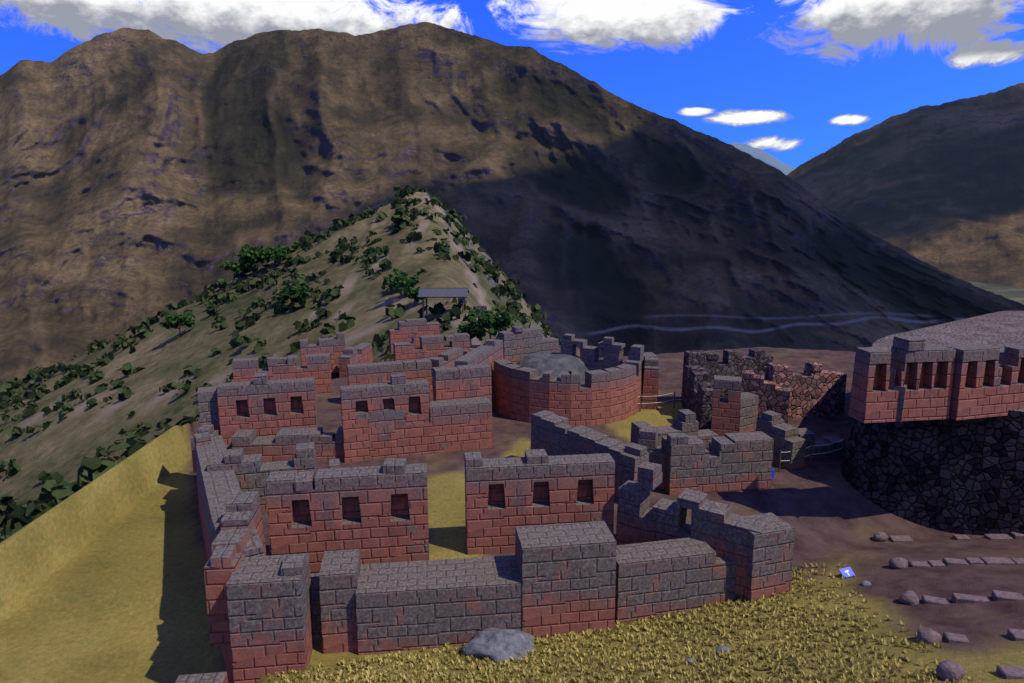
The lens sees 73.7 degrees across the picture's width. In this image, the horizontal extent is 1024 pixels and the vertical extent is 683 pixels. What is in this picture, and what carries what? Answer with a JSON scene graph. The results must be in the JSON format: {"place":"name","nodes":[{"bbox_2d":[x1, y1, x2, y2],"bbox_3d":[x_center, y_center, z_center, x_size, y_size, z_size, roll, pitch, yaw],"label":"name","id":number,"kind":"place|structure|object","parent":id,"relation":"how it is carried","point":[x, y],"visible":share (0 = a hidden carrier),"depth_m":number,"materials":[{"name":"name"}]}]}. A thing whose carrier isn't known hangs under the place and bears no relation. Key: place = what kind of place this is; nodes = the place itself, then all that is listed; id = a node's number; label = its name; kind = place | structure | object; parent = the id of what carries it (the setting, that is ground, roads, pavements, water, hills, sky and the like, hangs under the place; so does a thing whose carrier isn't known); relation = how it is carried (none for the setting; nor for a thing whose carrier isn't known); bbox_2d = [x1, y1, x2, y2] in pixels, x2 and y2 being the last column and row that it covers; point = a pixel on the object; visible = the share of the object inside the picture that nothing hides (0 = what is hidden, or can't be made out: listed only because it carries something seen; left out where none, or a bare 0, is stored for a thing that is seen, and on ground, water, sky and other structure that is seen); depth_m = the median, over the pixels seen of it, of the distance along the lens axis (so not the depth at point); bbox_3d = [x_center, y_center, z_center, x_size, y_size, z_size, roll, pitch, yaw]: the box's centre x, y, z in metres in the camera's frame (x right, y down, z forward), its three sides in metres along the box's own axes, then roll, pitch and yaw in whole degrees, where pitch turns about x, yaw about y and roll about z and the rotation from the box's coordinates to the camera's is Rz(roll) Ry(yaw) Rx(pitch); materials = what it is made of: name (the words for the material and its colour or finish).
{"place":"outdoors","nodes":[
{"label":"outdoors","id":0,"kind":"place"},
{"bbox_2d":[197,386,220,434],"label":"end wall","id":1,"kind":"structure","parent":0,"point":[208,406],"depth_m":30.77,"materials":[{"name":"stone"}]},
{"bbox_2d":[0,22,1023,386],"bbox_3d":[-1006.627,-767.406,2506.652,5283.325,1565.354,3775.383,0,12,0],"label":"mountain","id":2,"kind":"structure","parent":0,"point":[146,174],"depth_m":2829.03,"materials":[{"name":"brown stone"}]},
{"bbox_2d":[0,192,1023,682],"bbox_3d":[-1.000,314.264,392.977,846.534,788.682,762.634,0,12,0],"label":"hillside terrain","id":3,"kind":"structure","parent":0,"point":[102,578],"depth_m":26.39,"materials":[{"name":"green plant"}]},
{"bbox_2d":[159,312,194,336],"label":"tree","id":4,"kind":"object","parent":3,"relation":"on","point":[176,321],"visible":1,"depth_m":120.07,"materials":[{"name":"green plant"}]},
{"bbox_2d":[175,672,227,682],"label":"wall","id":5,"kind":"structure","parent":3,"relation":"on","point":[219,677],"depth_m":17.43,"materials":[{"name":"grey stone"}]},
{"bbox_2d":[193,432,240,561],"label":"wall","id":6,"kind":"structure","parent":3,"relation":"on","point":[216,489],"depth_m":24.51,"materials":[{"name":"grey stone"}]},
{"bbox_2d":[204,491,265,645],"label":"room side wall","id":7,"kind":"structure","parent":3,"relation":"on","point":[241,518],"depth_m":18.32,"materials":[{"name":"red stone"}]},
{"bbox_2d":[219,261,255,280],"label":"tree","id":8,"kind":"object","parent":3,"relation":"on","point":[239,268],"visible":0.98,"depth_m":145.17,"materials":[{"name":"green plant"}]},
{"bbox_2d":[212,517,263,682],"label":"wall","id":9,"kind":"structure","parent":3,"relation":"on","point":[253,546],"depth_m":19.11,"materials":[{"name":"grey stone"}]},
{"bbox_2d":[234,243,264,272],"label":"tree","id":10,"kind":"object","parent":3,"relation":"on","point":[251,254],"visible":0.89,"depth_m":144.83,"materials":[{"name":"green plant"}]},
{"bbox_2d":[206,442,316,509],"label":"wall","id":11,"kind":"structure","parent":3,"relation":"on","point":[252,472],"depth_m":25.46,"materials":[{"name":"grey stone"}]},
{"bbox_2d":[216,373,317,444],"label":"wall","id":12,"kind":"structure","parent":3,"relation":"on","point":[262,404],"depth_m":31.09,"materials":[{"name":"red stone"}]},
{"bbox_2d":[191,425,343,472],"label":"wall","id":13,"kind":"structure","parent":3,"relation":"on","point":[280,445],"depth_m":30.08,"materials":[{"name":"stone"}]},
{"bbox_2d":[226,553,313,682],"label":"corner wall","id":14,"kind":"structure","parent":3,"relation":"on","point":[269,598],"depth_m":17.74,"materials":[{"name":"grey stone"}]},
{"bbox_2d":[258,244,289,266],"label":"tree","id":15,"kind":"object","parent":3,"relation":"on","point":[277,253],"visible":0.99,"depth_m":144.24,"materials":[{"name":"green plant"}]},
{"bbox_2d":[0,185,560,541],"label":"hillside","id":16,"kind":"structure","parent":3,"relation":"on","point":[20,516],"depth_m":114.43,"materials":[{"name":"green plant"}]},
{"bbox_2d":[232,353,331,394],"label":"wall","id":17,"kind":"structure","parent":3,"relation":"on","point":[318,367],"depth_m":39.87,"materials":[{"name":"brown stone"}]},
{"bbox_2d":[281,285,309,300],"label":"tree","id":18,"kind":"object","parent":3,"relation":"on","point":[302,293],"visible":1,"depth_m":104.91,"materials":[{"name":"green plant"}]},
{"bbox_2d":[310,573,321,642],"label":"stone wall","id":19,"kind":"structure","parent":3,"relation":"on","point":[316,619],"depth_m":19.23,"materials":[{"name":"stone"}]},
{"bbox_2d":[299,332,344,372],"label":"wall","id":20,"kind":"structure","parent":3,"relation":"on","point":[334,347],"depth_m":46.34,"materials":[{"name":"red stone"}]},
{"bbox_2d":[329,459,339,467],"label":"gable wall","id":21,"kind":"structure","parent":3,"relation":"on","point":[334,463],"depth_m":23.15,"materials":[{"name":"grey stone"}]},
{"bbox_2d":[319,549,359,653],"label":"block wall","id":22,"kind":"structure","parent":3,"relation":"on","point":[339,576],"depth_m":18.80,"materials":[{"name":"stone"}]},
{"bbox_2d":[266,458,428,573],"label":"niche wall","id":23,"kind":"structure","parent":3,"relation":"on","point":[376,514],"depth_m":21.19,"materials":[{"name":"red stone"}]},
{"bbox_2d":[339,343,372,376],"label":"wall","id":24,"kind":"structure","parent":3,"relation":"on","point":[360,353],"depth_m":45.61,"materials":[{"name":"red stone"}]},
{"bbox_2d":[340,373,430,462],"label":"wall","id":25,"kind":"structure","parent":3,"relation":"on","point":[400,392],"depth_m":30.21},
{"bbox_2d":[347,359,432,398],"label":"wall","id":26,"kind":"structure","parent":3,"relation":"on","point":[378,372],"depth_m":38.66,"materials":[{"name":"brown stone"}]},
{"bbox_2d":[383,269,418,296],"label":"tree","id":27,"kind":"object","parent":3,"relation":"on","point":[402,281],"visible":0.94,"depth_m":90.73,"materials":[{"name":"green plant"}]},
{"bbox_2d":[399,284,425,305],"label":"tree","id":28,"kind":"object","parent":3,"relation":"on","point":[410,293],"visible":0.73,"depth_m":84.80,"materials":[{"name":"green plant"}]},
{"bbox_2d":[388,318,439,353],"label":"wall","id":29,"kind":"structure","parent":3,"relation":"on","point":[407,330],"depth_m":52.49,"materials":[{"name":"red stone"}]},
{"bbox_2d":[355,397,491,459],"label":"wall","id":30,"kind":"structure","parent":3,"relation":"on","point":[457,425],"depth_m":31.01,"materials":[{"name":"red stone"}]},
{"bbox_2d":[393,333,469,360],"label":"wall","id":31,"kind":"structure","parent":3,"relation":"on","point":[431,346],"depth_m":46.18,"materials":[{"name":"red stone"}]},
{"bbox_2d":[355,555,521,654],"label":"wall","id":32,"kind":"structure","parent":3,"relation":"on","point":[412,605],"depth_m":19.00,"materials":[{"name":"grey stone"}]},
{"bbox_2d":[418,288,468,317],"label":"shelter","id":33,"kind":"object","parent":3,"relation":"on","point":[426,293],"visible":0.84,"depth_m":75.37,"materials":[{"name":"grey metal"}]},
{"bbox_2d":[430,347,468,386],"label":"wall","id":34,"kind":"structure","parent":3,"relation":"on","point":[448,357],"depth_m":41.98,"materials":[{"name":"stone"}]},
{"bbox_2d":[433,364,491,401],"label":"corner wall","id":35,"kind":"structure","parent":3,"relation":"on","point":[464,381],"depth_m":32.04,"materials":[{"name":"brown stone"}]},
{"bbox_2d":[457,322,485,344],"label":"tree","id":36,"kind":"object","parent":3,"relation":"on","point":[464,327],"visible":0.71,"depth_m":53.49,"materials":[{"name":"green plant"}]},
{"bbox_2d":[469,305,486,317],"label":"stone wall","id":37,"kind":"structure","parent":3,"relation":"on","point":[484,307],"depth_m":76.35,"materials":[{"name":"stone"}]},
{"bbox_2d":[455,339,503,405],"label":"stone wall","id":38,"kind":"structure","parent":3,"relation":"on","point":[489,351],"depth_m":37.26,"materials":[{"name":"stone"}]},
{"bbox_2d":[467,307,520,338],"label":"tree","id":39,"kind":"object","parent":3,"relation":"on","point":[488,319],"visible":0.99,"depth_m":52.40,"materials":[{"name":"green plant"}]},
{"bbox_2d":[492,359,513,412],"bbox_3d":[-0.471,2.584,37.383,0.900,3.000,1.104,-5,13,-22],"label":"curved wall section","id":40,"kind":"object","parent":3,"relation":"on","point":[496,383],"visible":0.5,"depth_m":37.20,"materials":[{"name":"brown stone"}]},
{"bbox_2d":[500,363,522,417],"bbox_3d":[0.015,2.761,36.551,0.900,3.000,1.104,-9,15,-36],"label":"curved wall section","id":41,"kind":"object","parent":3,"relation":"on","point":[506,390],"visible":0.5,"depth_m":36.28,"materials":[{"name":"red brick"}]},
{"bbox_2d":[512,366,537,422],"bbox_3d":[0.701,2.906,35.868,1.104,3.000,0.900,9,15,37],"label":"curved wall section","id":42,"kind":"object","parent":3,"relation":"on","point":[523,375],"visible":0.57,"depth_m":35.51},
{"bbox_2d":[498,326,558,363],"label":"stone wall","id":43,"kind":"structure","parent":3,"relation":"on","point":[520,343],"depth_m":40.97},
{"bbox_2d":[464,449,614,554],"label":"niche wall","id":44,"kind":"structure","parent":3,"relation":"on","point":[504,497],"depth_m":22.44,"materials":[{"name":"red stone"}]},
{"bbox_2d":[529,370,554,422],"bbox_3d":[1.543,3.010,35.378,1.104,3.000,0.900,5,13,23],"label":"curved wall section","id":45,"kind":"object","parent":3,"relation":"on","point":[539,394],"visible":0.65,"depth_m":34.97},
{"bbox_2d":[516,352,588,383],"bbox_3d":[2.349,2.171,39.646,5.938,2.957,6.041,11,16,42],"label":"boulder","id":46,"kind":"object","parent":3,"relation":"on","point":[556,362],"visible":0.2,"depth_m":38.39,"materials":[{"name":"grey stone"}]},
{"bbox_2d":[549,371,570,424],"bbox_3d":[2.484,3.066,35.114,1.104,3.000,0.900,2,12,8],"label":"curved wall section","id":47,"kind":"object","parent":3,"relation":"on","point":[559,398],"visible":0.65,"depth_m":34.68,"materials":[{"name":"red brick"}]},
{"bbox_2d":[515,521,616,637],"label":"pier wall","id":48,"kind":"structure","parent":3,"relation":"on","point":[567,572],"depth_m":19.28,"materials":[{"name":"stone"}]},
{"bbox_2d":[568,371,591,426],"bbox_3d":[3.463,3.071,35.093,1.104,3.000,0.900,-1,12,-6],"label":"curved wall section","id":49,"kind":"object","parent":3,"relation":"on","point":[580,406],"visible":0.7,"depth_m":34.72,"materials":[{"name":"red stone"}]},
{"bbox_2d":[530,410,648,500],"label":"stone wall","id":50,"kind":"structure","parent":3,"relation":"on","point":[553,434],"depth_m":27.50,"materials":[{"name":"grey stone"}]},
{"bbox_2d":[585,370,610,425],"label":"stone wall","id":51,"kind":"structure","parent":3,"relation":"on","point":[597,382],"depth_m":34.92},
{"bbox_2d":[560,333,643,402],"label":"stone wall","id":52,"kind":"structure","parent":3,"relation":"on","point":[612,355],"depth_m":38.55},
{"bbox_2d":[601,367,625,422],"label":"stone wall","id":53,"kind":"structure","parent":3,"relation":"on","point":[618,391],"depth_m":35.43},
{"bbox_2d":[267,563,973,682],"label":"knoll grass tufts","id":54,"kind":"object","parent":3,"relation":"on","point":[706,671],"visible":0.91,"depth_m":17.47,"materials":[{"name":"yellow plant"}]},
{"bbox_2d":[616,363,635,418],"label":"stone wall","id":55,"kind":"structure","parent":3,"relation":"on","point":[630,408],"depth_m":36.13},
{"bbox_2d":[626,360,640,413],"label":"stone wall","id":56,"kind":"structure","parent":3,"relation":"on","point":[638,375],"depth_m":36.99,"materials":[{"name":"brown stone"}]},
{"bbox_2d":[641,357,658,409],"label":"stone wall","id":57,"kind":"structure","parent":3,"relation":"on","point":[651,376],"depth_m":37.52,"materials":[{"name":"brown stone"}]},
{"bbox_2d":[643,352,657,375],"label":"stone wall","id":58,"kind":"structure","parent":3,"relation":"on","point":[649,354],"depth_m":38.60,"materials":[{"name":"grey stone"}]},
{"bbox_2d":[638,425,664,488],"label":"wall","id":59,"kind":"structure","parent":3,"relation":"on","point":[648,437],"depth_m":27.31,"materials":[{"name":"grey stone"}]},
{"bbox_2d":[639,391,674,411],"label":"fence posts","id":60,"kind":"object","parent":3,"relation":"on","point":[640,402],"visible":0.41,"depth_m":37.21,"materials":[{"name":"wood"}]},
{"bbox_2d":[461,581,871,662],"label":"rocks","id":61,"kind":"object","parent":3,"relation":"on","point":[494,644],"visible":0.81,"depth_m":18.32,"materials":[{"name":"stone"}]},
{"bbox_2d":[630,409,717,447],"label":"stone wall","id":62,"kind":"structure","parent":3,"relation":"on","point":[685,421],"depth_m":30.64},
{"bbox_2d":[615,537,739,622],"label":"wall","id":63,"kind":"structure","parent":3,"relation":"on","point":[656,579],"depth_m":20.29,"materials":[{"name":"grey stone"}]},
{"bbox_2d":[616,462,767,595],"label":"stone wall","id":64,"kind":"structure","parent":3,"relation":"on","point":[720,529],"depth_m":21.59,"materials":[{"name":"grey stone"}]},
{"bbox_2d":[682,365,713,429],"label":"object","id":65,"kind":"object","parent":3,"relation":"on","point":[697,398],"visible":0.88,"depth_m":35.40,"materials":[{"name":"grey stone"}]},
{"bbox_2d":[661,431,773,494],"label":"stone wall","id":66,"kind":"structure","parent":3,"relation":"on","point":[734,461],"depth_m":27.03,"materials":[{"name":"stone"}]},
{"bbox_2d":[711,375,741,435],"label":"stone wall","id":67,"kind":"structure","parent":3,"relation":"on","point":[725,415],"depth_m":32.12,"materials":[{"name":"red stone"}]},
{"bbox_2d":[681,348,772,401],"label":"stone wall","id":68,"kind":"structure","parent":3,"relation":"on","point":[735,364],"depth_m":38.34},
{"bbox_2d":[738,392,758,431],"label":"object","id":69,"kind":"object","parent":3,"relation":"on","point":[748,416],"visible":0.43,"depth_m":33.13,"materials":[{"name":"stone"}]},
{"bbox_2d":[744,370,789,423],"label":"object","id":70,"kind":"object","parent":3,"relation":"on","point":[772,396],"visible":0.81,"depth_m":35.28,"materials":[{"name":"brown stone"}]},
{"bbox_2d":[741,512,794,600],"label":"end wall","id":71,"kind":"structure","parent":3,"relation":"on","point":[769,560],"depth_m":20.39,"materials":[{"name":"stone"}]},
{"bbox_2d":[756,410,805,469],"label":"stone wall","id":72,"kind":"structure","parent":3,"relation":"on","point":[779,431],"depth_m":29.68,"materials":[{"name":"grey stone"}]},
{"bbox_2d":[765,361,846,417],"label":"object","id":73,"kind":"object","parent":3,"relation":"on","point":[816,390],"visible":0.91,"depth_m":36.13,"materials":[{"name":"brown stone"}]},
{"bbox_2d":[778,438,844,471],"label":"fence posts","id":74,"kind":"object","parent":3,"relation":"on","point":[810,455],"visible":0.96,"depth_m":29.76,"materials":[{"name":"brown wood"}]},
{"bbox_2d":[781,439,843,460],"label":"fence ropes","id":75,"kind":"object","parent":74,"relation":"attached to","point":[817,445],"visible":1,"depth_m":30.00,"materials":[{"name":"grey fabric"}]},
{"bbox_2d":[798,428,845,458],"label":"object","id":76,"kind":"object","parent":3,"relation":"on","point":[809,436],"visible":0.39,"depth_m":30.69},
{"bbox_2d":[839,567,854,578],"bbox_3d":[10.781,7.476,21.883,0.450,0.287,0.389,-4,13,-20],"label":"info sign","id":77,"kind":"object","parent":3,"relation":"on","point":[847,572],"visible":0.86,"depth_m":21.91,"materials":[{"name":"blue"}]},
{"bbox_2d":[841,311,1023,535],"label":"platform","id":78,"kind":"structure","parent":3,"relation":"on","point":[950,475],"depth_m":25.86,"materials":[{"name":"grey stone"}]},
{"bbox_2d":[888,366,907,421],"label":"side wall","id":79,"kind":"structure","parent":78,"relation":"on","point":[894,386],"depth_m":23.75,"materials":[{"name":"stone"}]},
{"bbox_2d":[848,336,955,422],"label":"niche wall","id":80,"kind":"structure","parent":78,"relation":"on","point":[924,372],"depth_m":23.79,"materials":[{"name":"brown stone"}]},
{"bbox_2d":[946,344,1023,419],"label":"niche wall","id":81,"kind":"structure","parent":78,"relation":"on","point":[988,380],"depth_m":24.16,"materials":[{"name":"brown stone"}]},
{"bbox_2d":[873,531,1023,681],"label":"rows","id":82,"kind":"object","parent":3,"relation":"on","point":[950,670],"depth_m":18.79,"materials":[{"name":"grey stone"}]},
{"bbox_2d":[0,0,1023,167],"label":"sky","id":83,"kind":"structure","parent":0,"point":[788,80],"materials":[{"name":"blue"}]},
{"bbox_2d":[638,392,682,403],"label":"fence ropes","id":84,"kind":"object","parent":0,"point":[661,395],"visible":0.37,"depth_m":37.56,"materials":[{"name":"grey fabric"}]},
{"bbox_2d":[730,142,795,174],"bbox_3d":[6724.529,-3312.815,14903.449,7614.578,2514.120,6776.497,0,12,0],"label":"mountain","id":85,"kind":"structure","parent":0,"point":[769,159],"depth_m":17683.48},
{"bbox_2d":[787,83,1023,288],"bbox_3d":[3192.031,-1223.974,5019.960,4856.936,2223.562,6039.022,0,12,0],"label":"mountain","id":86,"kind":"structure","parent":0,"point":[940,187],"depth_m":6030.64,"materials":[{"name":"brown stone"}]},
{"bbox_2d":[967,281,1023,303],"bbox_3d":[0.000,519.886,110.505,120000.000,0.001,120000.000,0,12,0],"label":"ground","id":87,"kind":"structure","parent":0,"point":[1014,294],"depth_m":3941.81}
]}

